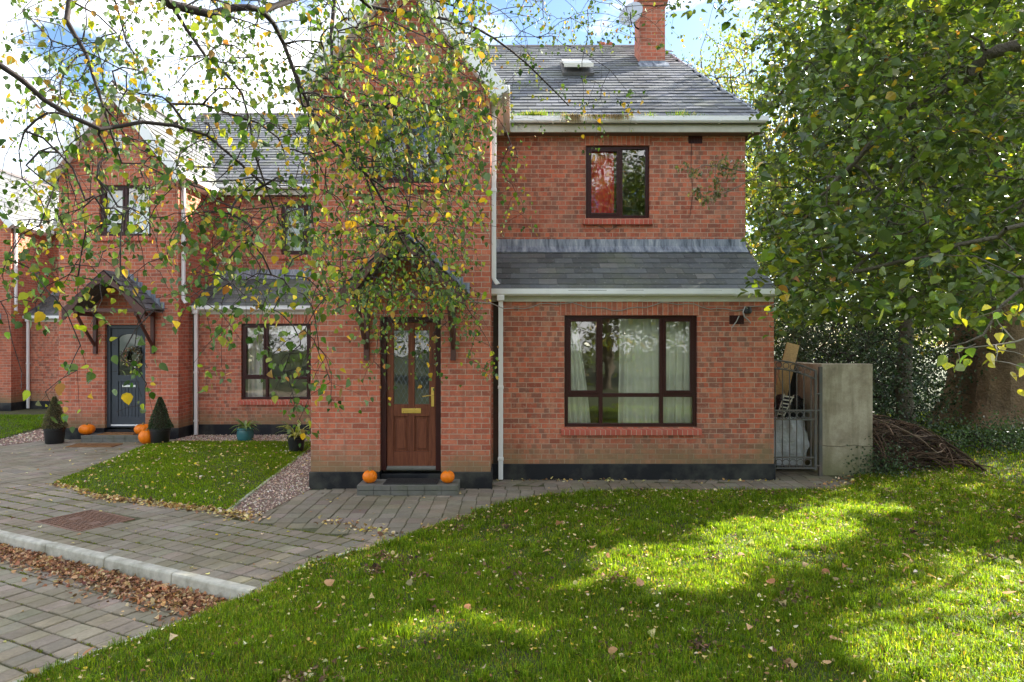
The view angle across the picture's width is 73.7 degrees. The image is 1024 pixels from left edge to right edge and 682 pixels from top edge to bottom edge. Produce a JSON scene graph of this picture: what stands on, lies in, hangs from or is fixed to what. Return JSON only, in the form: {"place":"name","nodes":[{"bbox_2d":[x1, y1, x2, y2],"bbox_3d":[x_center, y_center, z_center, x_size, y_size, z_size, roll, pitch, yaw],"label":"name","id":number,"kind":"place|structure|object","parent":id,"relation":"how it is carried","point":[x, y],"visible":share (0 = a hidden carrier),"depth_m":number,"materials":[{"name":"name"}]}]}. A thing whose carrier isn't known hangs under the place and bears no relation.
{"place":"outdoors","nodes":[
{"label":"outdoors","id":0,"kind":"place"},
{"bbox_2d":[0,429,43,445],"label":"gravel","id":1,"kind":"structure","parent":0,"point":[29,437],"depth_m":14.40,"materials":[{"name":"grey gravel"}]},
{"bbox_2d":[0,413,47,439],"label":"lawn","id":2,"kind":"structure","parent":0,"point":[25,431],"depth_m":15.89,"materials":[{"name":"plant"}]},
{"bbox_2d":[0,169,58,410],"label":"brick house","id":3,"kind":"structure","parent":0,"point":[37,352],"depth_m":20.70,"materials":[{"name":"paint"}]},
{"bbox_2d":[0,554,205,681],"bbox_3d":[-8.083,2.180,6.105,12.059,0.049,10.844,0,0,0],"label":"road","id":4,"kind":"structure","parent":0,"point":[15,623],"depth_m":5.30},
{"bbox_2d":[0,557,153,669],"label":"joint moss","id":5,"kind":"object","parent":4,"relation":"on","point":[37,650],"visible":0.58,"depth_m":4.93,"materials":[{"name":"green plant"}]},
{"bbox_2d":[3,597,152,653],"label":"fallen leaves","id":6,"kind":"object","parent":4,"relation":"on","point":[5,641],"visible":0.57,"depth_m":5.14,"materials":[{"name":"brown plant"}]},
{"bbox_2d":[0,543,234,625],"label":"leaf drift","id":7,"kind":"object","parent":4,"relation":"on","point":[155,594],"visible":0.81,"depth_m":6.00,"materials":[{"name":"brown plant"}]},
{"bbox_2d":[52,439,310,510],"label":"lawn","id":8,"kind":"structure","parent":0,"point":[213,458],"depth_m":10.11,"materials":[{"name":"plant"}]},
{"bbox_2d":[64,438,309,505],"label":"fallen leaves","id":9,"kind":"object","parent":8,"relation":"on","point":[199,477],"visible":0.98,"depth_m":10.70,"materials":[{"name":"yellow plant"}]},
{"bbox_2d":[274,421,310,451],"bbox_3d":[-3.975,1.772,12.584,0.800,0.556,0.741,0,0,0],"label":"potted lily","id":10,"kind":"object","parent":8,"relation":"on","point":[294,439],"visible":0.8,"depth_m":12.49,"materials":[{"name":"green plant"}]},
{"bbox_2d":[169,434,310,516],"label":"gravel","id":11,"kind":"structure","parent":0,"point":[292,475],"depth_m":10.05,"materials":[{"name":"grey gravel"}]},
{"bbox_2d":[232,418,259,440],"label":"potted fern","id":12,"kind":"object","parent":11,"relation":"on","point":[245,430],"visible":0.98,"depth_m":13.83,"materials":[{"name":"teal ceramic"}]},
{"bbox_2d":[0,409,854,592],"bbox_3d":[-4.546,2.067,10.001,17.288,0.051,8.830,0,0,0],"label":"pavement","id":13,"kind":"structure","parent":0,"point":[21,460],"depth_m":7.46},
{"bbox_2d":[40,396,69,443],"bbox_3d":[-9.177,1.576,13.685,0.487,0.949,0.496,0,0,0],"label":"topiary cone","id":14,"kind":"object","parent":13,"relation":"on","point":[54,432],"visible":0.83,"depth_m":13.60,"materials":[{"name":"green plant"}]},
{"bbox_2d":[35,509,134,531],"bbox_3d":[-4.883,2.063,7.813,0.873,0.034,0.638,0,0,30],"label":"manhole cover","id":15,"kind":"object","parent":13,"relation":"on","point":[81,521],"visible":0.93,"depth_m":7.80,"materials":[{"name":"metal"}]},
{"bbox_2d":[66,443,122,446],"bbox_3d":[-8.160,2.037,13.350,0.880,0.021,0.400,0,0,0],"label":"manhole cover","id":16,"kind":"object","parent":13,"relation":"on","point":[96,445],"visible":1,"depth_m":13.29,"materials":[{"name":"brown metal"}]},
{"bbox_2d":[138,429,150,443],"bbox_3d":[-7.280,1.895,13.600,0.294,0.311,0.300,0,0,0],"label":"pumpkin","id":17,"kind":"object","parent":13,"relation":"on","point":[143,436],"visible":0.76,"depth_m":13.49,"materials":[{"name":"orange food"}]},
{"bbox_2d":[147,396,173,442],"bbox_3d":[-7.020,1.576,13.607,0.512,0.948,0.482,0,0,0],"label":"topiary cone","id":18,"kind":"object","parent":13,"relation":"on","point":[160,426],"visible":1,"depth_m":13.52,"materials":[{"name":"green plant"}]},
{"bbox_2d":[44,80,310,441],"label":"brick house","id":19,"kind":"structure","parent":13,"relation":"on","point":[181,382],"depth_m":14.49,"materials":[{"name":"brick"}]},
{"bbox_2d":[78,423,95,434],"bbox_3d":[-8.720,1.794,14.000,0.304,0.242,0.310,0,0,0],"label":"pumpkin","id":20,"kind":"object","parent":19,"relation":"on","point":[86,428],"visible":1,"depth_m":13.90,"materials":[{"name":"orange food"}]},
{"bbox_2d":[97,432,135,434],"bbox_3d":[-8.085,1.903,14.060,0.730,0.021,0.320,0,0,0],"label":"doormat","id":21,"kind":"object","parent":19,"relation":"on","point":[119,433],"visible":0.95,"depth_m":13.97,"materials":[{"name":"brown fabric"}]},
{"bbox_2d":[110,189,132,233],"bbox_3d":[-8.350,-2.700,14.599,0.516,1.108,0.076,0,0,0],"label":"curtain","id":22,"kind":"object","parent":19,"relation":"hanging from","point":[119,197],"visible":0.19,"depth_m":14.60,"materials":[{"name":"white fabric"}]},
{"bbox_2d":[100,186,152,240],"bbox_3d":[-8.100,-2.675,14.307,1.184,1.170,0.165,0,0,0],"label":"window","id":23,"kind":"structure","parent":19,"relation":"in","point":[125,202],"depth_m":14.32,"materials":[{"name":"brown wood"}]},
{"bbox_2d":[111,328,142,425],"bbox_3d":[-8.095,0.760,14.392,0.688,2.048,0.065,0,0,0],"label":"door","id":24,"kind":"structure","parent":19,"relation":"in","point":[131,416],"depth_m":14.38,"materials":[{"name":"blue wood"}]},
{"bbox_2d":[120,346,142,367],"bbox_3d":[-7.978,0.341,14.294,0.495,0.487,0.162,0,0,0],"label":"wreath","id":25,"kind":"object","parent":19,"relation":"attached to","point":[131,349],"visible":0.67,"depth_m":14.30,"materials":[{"name":"green plant"}]},
{"bbox_2d":[134,422,147,433],"bbox_3d":[-7.560,1.791,13.980,0.324,0.249,0.330,0,0,0],"label":"pumpkin","id":26,"kind":"object","parent":19,"relation":"on","point":[139,428],"visible":0.53,"depth_m":13.86,"materials":[{"name":"orange food"}]},
{"bbox_2d":[135,190,148,233],"bbox_3d":[-7.825,-2.700,14.598,0.466,1.108,0.087,0,0,0],"label":"curtain","id":27,"kind":"object","parent":19,"relation":"hanging from","point":[138,209],"visible":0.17,"depth_m":14.61,"materials":[{"name":"white fabric"}]},
{"bbox_2d":[248,334,262,396],"bbox_3d":[-5.785,0.530,15.398,0.346,1.848,0.075,0,0,0],"label":"curtain","id":28,"kind":"object","parent":19,"relation":"hanging from","point":[255,387],"visible":0.67,"depth_m":15.40,"materials":[{"name":"white fabric"}]},
{"bbox_2d":[238,324,310,404],"bbox_3d":[-4.920,0.504,14.907,2.074,1.769,0.165,0,0,0],"label":"window","id":29,"kind":"structure","parent":19,"relation":"in","point":[244,329],"depth_m":14.93,"materials":[{"name":"brown wood"}]},
{"bbox_2d":[248,326,306,333],"bbox_3d":[-4.920,-0.250,15.090,1.840,0.200,0.020,0,0,0],"label":"roller blind","id":30,"kind":"object","parent":19,"relation":"attached to","point":[275,330],"visible":0.36,"depth_m":15.08,"materials":[{"name":"white fabric"}]},
{"bbox_2d":[278,204,310,258],"bbox_3d":[-4.925,-2.590,16.148,1.164,1.320,0.165,0,0,0],"label":"window","id":31,"kind":"structure","parent":19,"relation":"in","point":[293,253],"depth_m":16.16,"materials":[{"name":"brown wood"}]},
{"bbox_2d":[288,207,310,250],"bbox_3d":[-4.925,-2.625,16.449,0.966,1.258,0.100,0,0,0],"label":"curtain","id":32,"kind":"object","parent":19,"relation":"hanging from","point":[296,231],"visible":0.13,"depth_m":16.46,"materials":[{"name":"white fabric"}]},
{"bbox_2d":[0,485,362,590],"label":"joint moss","id":33,"kind":"object","parent":13,"relation":"on","point":[15,509],"visible":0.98,"depth_m":7.30,"materials":[{"name":"green plant"}]},
{"bbox_2d":[1,443,554,573],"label":"fallen leaves","id":34,"kind":"object","parent":13,"relation":"on","point":[224,519],"visible":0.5,"depth_m":8.22,"materials":[{"name":"plant"}]},
{"bbox_2d":[45,473,868,586],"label":"fallen leaves","id":35,"kind":"object","parent":13,"relation":"on","point":[120,499],"visible":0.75,"depth_m":8.44,"materials":[{"name":"brown plant"}]},
{"bbox_2d":[289,0,776,495],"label":"brick house","id":36,"kind":"structure","parent":13,"relation":"on","point":[660,245],"depth_m":10.10,"materials":[{"name":"brick"}]},
{"bbox_2d":[362,468,376,482],"bbox_3d":[-1.920,1.813,9.220,0.192,0.203,0.196,0,0,0],"label":"pumpkin","id":37,"kind":"object","parent":36,"relation":"on","point":[369,476],"visible":1,"depth_m":9.15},
{"bbox_2d":[367,108,451,190],"bbox_3d":[-1.420,-2.675,9.527,1.184,1.170,0.165,0,0,0],"label":"window","id":38,"kind":"structure","parent":36,"relation":"in","point":[407,146],"depth_m":9.54,"materials":[{"name":"brown wood"}]},
{"bbox_2d":[383,478,439,484],"bbox_3d":[-1.360,1.903,9.275,0.720,0.021,0.350,0,0,0],"label":"doormat","id":39,"kind":"object","parent":36,"relation":"on","point":[411,481],"visible":1,"depth_m":9.20,"materials":[{"name":"rubber"}]},
{"bbox_2d":[387,322,435,469],"bbox_3d":[-1.415,0.769,9.589,0.688,2.067,0.112,0,0,0],"label":"door","id":40,"kind":"structure","parent":36,"relation":"in","point":[411,427],"depth_m":9.60,"materials":[{"name":"brown wood"}]},
{"bbox_2d":[441,468,454,482],"bbox_3d":[-0.870,1.817,9.220,0.188,0.196,0.192,0,0,0],"label":"pumpkin","id":41,"kind":"object","parent":36,"relation":"on","point":[447,476],"visible":1,"depth_m":9.15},
{"bbox_2d":[568,322,590,422],"bbox_3d":[1.004,0.565,10.360,0.424,1.878,0.089,0,0,0],"label":"curtain","id":42,"kind":"object","parent":36,"relation":"hanging from","point":[578,410],"visible":0.49,"depth_m":10.36,"materials":[{"name":"white fabric"}]},
{"bbox_2d":[591,152,613,212],"bbox_3d":[1.485,-2.610,11.530,0.486,1.328,0.093,0,0,0],"label":"curtain","id":43,"kind":"object","parent":36,"relation":"hanging from","point":[602,182],"visible":0.66,"depth_m":11.53,"materials":[{"name":"red fabric"}]},
{"bbox_2d":[510,109,718,126],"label":"gutter grass","id":44,"kind":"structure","parent":36,"relation":"on","point":[577,118],"depth_m":10.99,"materials":[{"name":"green plant"}]},
{"bbox_2d":[583,146,652,224],"bbox_3d":[1.755,-2.590,11.367,1.164,1.320,0.165,0,0,0],"label":"window","id":45,"kind":"structure","parent":36,"relation":"in","point":[619,149],"depth_m":11.38,"materials":[{"name":"brown wood"}]},
{"bbox_2d":[619,2,642,29],"bbox_3d":[2.561,-6.808,14.252,0.609,0.538,0.499,0,0,-29],"label":"satellite dish","id":46,"kind":"object","parent":36,"relation":"attached to","point":[639,9],"visible":0.62,"depth_m":14.19,"materials":[{"name":"white metal"}]},
{"bbox_2d":[561,315,701,434],"bbox_3d":[1.760,0.504,10.128,2.074,1.769,0.165,0,0,0],"label":"window","id":47,"kind":"structure","parent":36,"relation":"in","point":[598,393],"depth_m":10.14,"materials":[{"name":"brown wood"}]},
{"bbox_2d":[618,319,691,422],"bbox_3d":[2.180,0.550,10.359,1.136,1.908,0.097,0,0,0],"label":"curtain","id":48,"kind":"object","parent":36,"relation":"hanging from","point":[638,355],"visible":0.66,"depth_m":10.36,"materials":[{"name":"white fabric"}]},
{"bbox_2d":[675,152,759,209],"bbox_3d":[3.104,-2.250,9.568,1.597,0.816,0.396,0,0,6],"label":"withered twig","id":49,"kind":"object","parent":36,"relation":"attached to","point":[716,180],"visible":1,"depth_m":9.59,"materials":[{"name":"brown plant"}]},
{"bbox_2d":[732,306,751,326],"bbox_3d":[3.392,-0.352,10.010,0.291,0.313,0.171,0,0,-11],"label":"security lamp","id":50,"kind":"object","parent":36,"relation":"attached to","point":[747,310],"visible":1,"depth_m":10.01,"materials":[{"name":"black metal"}]},
{"bbox_2d":[774,359,822,475],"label":"iron gate","id":51,"kind":"structure","parent":36,"relation":"attached to","point":[820,421],"depth_m":10.31,"materials":[{"name":"black metal"}]},
{"bbox_2d":[0,0,1023,346],"label":"sky","id":52,"kind":"structure","parent":0,"point":[693,27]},
{"bbox_2d":[20,413,1023,681],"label":"lawn","id":53,"kind":"structure","parent":0,"point":[720,639],"depth_m":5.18,"materials":[{"name":"plant"}]},
{"bbox_2d":[0,0,684,447],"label":"weeping birch","id":54,"kind":"object","parent":53,"relation":"on","point":[426,114],"visible":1,"depth_m":4.08,"materials":[{"name":"green plant"}]},
{"bbox_2d":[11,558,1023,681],"bbox_3d":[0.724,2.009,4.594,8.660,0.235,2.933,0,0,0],"label":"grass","id":55,"kind":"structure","parent":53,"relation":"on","point":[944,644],"depth_m":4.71,"materials":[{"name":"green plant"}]},
{"bbox_2d":[25,509,1020,681],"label":"fallen leaves","id":56,"kind":"object","parent":53,"relation":"on","point":[612,649],"visible":0.98,"depth_m":5.46,"materials":[{"name":"brown plant"}]},
{"bbox_2d":[33,469,1023,681],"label":"fallen leaves","id":57,"kind":"object","parent":53,"relation":"on","point":[623,670],"visible":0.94,"depth_m":5.98,"materials":[{"name":"plant"}]},
{"bbox_2d":[44,546,1023,681],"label":"fallen leaves","id":58,"kind":"object","parent":53,"relation":"on","point":[963,666],"visible":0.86,"depth_m":4.77,"materials":[{"name":"plant"}]},
{"bbox_2d":[745,219,829,361],"bbox_3d":[6.969,-0.694,19.875,4.855,5.744,5.202,0,0,-42],"label":"ivy shrub","id":59,"kind":"object","parent":53,"relation":"on","point":[789,341],"visible":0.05,"depth_m":19.55,"materials":[{"name":"green plant"}]},
{"bbox_2d":[722,0,1023,436],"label":"broadleaf tree","id":60,"kind":"object","parent":53,"relation":"on","point":[907,324],"visible":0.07,"depth_m":12.85,"materials":[{"name":"green plant"}]},
{"bbox_2d":[777,253,971,455],"bbox_3d":[6.737,0.161,13.262,3.428,4.048,3.910,0,0,-41],"label":"ivy shrub","id":61,"kind":"object","parent":53,"relation":"on","point":[850,358],"visible":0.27,"depth_m":12.97,"materials":[{"name":"green plant"}]},
{"bbox_2d":[774,254,998,427],"bbox_3d":[8.651,-0.163,16.122,5.658,4.742,4.398,0,0,0],"label":"ivy shrub","id":62,"kind":"object","parent":53,"relation":"on","point":[952,348],"visible":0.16,"depth_m":15.44,"materials":[{"name":"green plant"}]},
{"bbox_2d":[754,0,1023,430],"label":"old tree","id":63,"kind":"object","parent":53,"relation":"on","point":[1001,395],"visible":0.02,"depth_m":14.88,"materials":[{"name":"brown plant"}]},
{"bbox_2d":[839,431,945,478],"bbox_3d":[5.702,1.764,10.425,1.632,0.851,1.411,0,0,0],"label":"weed","id":64,"kind":"object","parent":53,"relation":"on","point":[883,470],"visible":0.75,"depth_m":10.27,"materials":[{"name":"green plant"}]},
{"bbox_2d":[873,414,996,477],"bbox_3d":[6.826,1.615,11.043,2.569,0.864,3.077,0,0,0],"label":"vine heap","id":65,"kind":"object","parent":53,"relation":"on","point":[944,453],"visible":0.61,"depth_m":10.66,"materials":[{"name":"brown plant"}]},
{"bbox_2d":[853,422,1023,537],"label":"fallen leaves","id":66,"kind":"object","parent":53,"relation":"on","point":[969,487],"visible":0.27,"depth_m":9.55,"materials":[{"name":"plant"}]},
{"bbox_2d":[854,411,1023,540],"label":"grass","id":67,"kind":"structure","parent":53,"relation":"on","point":[1008,457],"depth_m":9.79,"materials":[{"name":"green plant"}]},
{"bbox_2d":[883,396,1023,457],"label":"bramble","id":68,"kind":"object","parent":53,"relation":"on","point":[983,443],"visible":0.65,"depth_m":12.18,"materials":[{"name":"green plant"}]},
{"bbox_2d":[944,406,1023,444],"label":"bramble","id":69,"kind":"object","parent":53,"relation":"on","point":[1001,428],"visible":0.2,"depth_m":13.30,"materials":[{"name":"green plant"}]},
{"bbox_2d":[220,480,851,539],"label":"path","id":70,"kind":"structure","parent":0,"point":[284,515],"depth_m":8.57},
{"bbox_2d":[776,465,835,480],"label":"side path","id":71,"kind":"structure","parent":0,"point":[796,474],"depth_m":10.42,"materials":[{"name":"grey concrete"}]},
{"bbox_2d":[774,417,809,464],"bbox_3d":[4.364,1.575,10.996,0.727,0.750,0.789,0,0,0],"label":"bulk bag","id":72,"kind":"object","parent":71,"relation":"on","point":[792,438],"visible":0.46,"depth_m":10.68,"materials":[{"name":"white plastic"}]},
{"bbox_2d":[777,394,793,415],"bbox_3d":[4.295,1.010,10.718,0.262,0.365,0.036,0,0,0],"label":"plastic crate","id":73,"kind":"object","parent":72,"relation":"on","point":[792,397],"visible":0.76,"depth_m":10.71,"materials":[{"name":"grey plastic"}]},
{"bbox_2d":[774,342,799,401],"bbox_3d":[4.497,0.535,11.229,0.475,1.030,0.058,0,0,0],"label":"osb board","id":74,"kind":"object","parent":72,"relation":"on","point":[790,352],"visible":0.64,"depth_m":11.23,"materials":[{"name":"brown wood"}]},
{"bbox_2d":[774,394,805,418],"bbox_3d":[4.472,1.055,10.965,0.462,0.390,0.418,0,0,0],"label":"plastic sack","id":75,"kind":"object","parent":72,"relation":"on","point":[792,403],"visible":0.69,"depth_m":10.83,"materials":[{"name":"black plastic"}]},
{"bbox_2d":[774,363,786,395],"bbox_3d":[4.360,0.590,11.150,0.344,0.926,0.019,0,0,11],"label":"timber lath","id":76,"kind":"object","parent":75,"relation":"on","point":[780,380],"visible":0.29,"depth_m":11.14,"materials":[{"name":"brown wood"}]},
{"bbox_2d":[787,362,796,395],"bbox_3d":[4.620,0.770,11.370,0.240,1.160,0.060,0,0,0],"label":"black panel","id":77,"kind":"object","parent":72,"relation":"on","point":[793,386],"visible":0.14,"depth_m":11.36,"materials":[{"name":"plastic"}]},
{"bbox_2d":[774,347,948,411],"bbox_3d":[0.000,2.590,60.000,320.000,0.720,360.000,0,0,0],"label":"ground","id":78,"kind":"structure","parent":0,"point":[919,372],"depth_m":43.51,"materials":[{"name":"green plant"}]},
{"bbox_2d":[0,530,256,600],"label":"kerb","id":79,"kind":"structure","parent":78,"relation":"on","point":[226,589],"depth_m":6.26,"materials":[{"name":"concrete"}]},
{"bbox_2d":[13,447,389,681],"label":"lawn edging","id":80,"kind":"object","parent":78,"relation":"on","point":[237,503],"visible":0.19,"depth_m":6.79,"materials":[{"name":"concrete"}]},
{"bbox_2d":[692,66,817,280],"bbox_3d":[8.084,-4.732,31.862,12.449,17.391,12.165,0,0,40],"label":"broadleaf tree","id":81,"kind":"object","parent":78,"relation":"on","point":[752,229],"visible":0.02,"depth_m":29.50,"materials":[{"name":"green plant"}]},
{"bbox_2d":[672,0,866,353],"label":"broadleaf tree","id":82,"kind":"object","parent":78,"relation":"on","point":[724,69],"visible":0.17,"depth_m":18.59,"materials":[{"name":"green plant"}]},
{"bbox_2d":[754,243,828,361],"bbox_3d":[5.617,-0.274,16.505,4.016,4.948,4.484,0,0,0],"label":"ivy shrub","id":83,"kind":"object","parent":78,"relation":"on","point":[802,334],"visible":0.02,"depth_m":15.55,"materials":[{"name":"green plant"}]},
{"bbox_2d":[685,0,913,358],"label":"broadleaf tree","id":84,"kind":"object","parent":78,"relation":"on","point":[743,82],"visible":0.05,"depth_m":23.18,"materials":[{"name":"green plant"}]},
{"bbox_2d":[774,361,872,479],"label":"concrete wall","id":85,"kind":"structure","parent":78,"relation":"on","point":[847,403],"depth_m":10.47,"materials":[{"name":"concrete"}]},
{"bbox_2d":[661,0,1023,351],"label":"broadleaf tree","id":86,"kind":"object","parent":78,"relation":"on","point":[909,241],"visible":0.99,"depth_m":5.60,"materials":[{"name":"green plant"}]},
{"bbox_2d":[937,302,1023,395],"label":"yellow branch","id":87,"kind":"object","parent":86,"relation":"attached to","point":[942,360],"visible":1,"depth_m":3.51,"materials":[{"name":"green plant"}]},
{"bbox_2d":[745,63,947,361],"bbox_3d":[17.717,-5.514,32.682,15.955,17.003,15.231,0,0,0],"label":"broadleaf tree","id":88,"kind":"object","parent":78,"relation":"on","point":[840,252],"depth_m":31.76,"materials":[{"name":"green plant"}]},
{"bbox_2d":[771,267,948,409],"bbox_3d":[12.142,-0.369,22.200,11.036,5.109,5.471,0,0,0],"label":"ivy shrub","id":89,"kind":"object","parent":78,"relation":"on","point":[925,347],"visible":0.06,"depth_m":21.86,"materials":[{"name":"green plant"}]},
{"bbox_2d":[828,3,1017,400],"bbox_3d":[14.476,-5.538,19.925,10.971,16.721,9.720,0,0,43],"label":"broadleaf tree","id":90,"kind":"object","parent":78,"relation":"on","point":[922,352],"visible":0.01,"depth_m":20.48,"materials":[{"name":"green plant"}]},
{"bbox_2d":[940,4,1022,330],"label":"broadleaf tree","id":91,"kind":"object","parent":78,"relation":"on","point":[987,42],"visible":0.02,"depth_m":11.91,"materials":[{"name":"green plant"}]}
]}

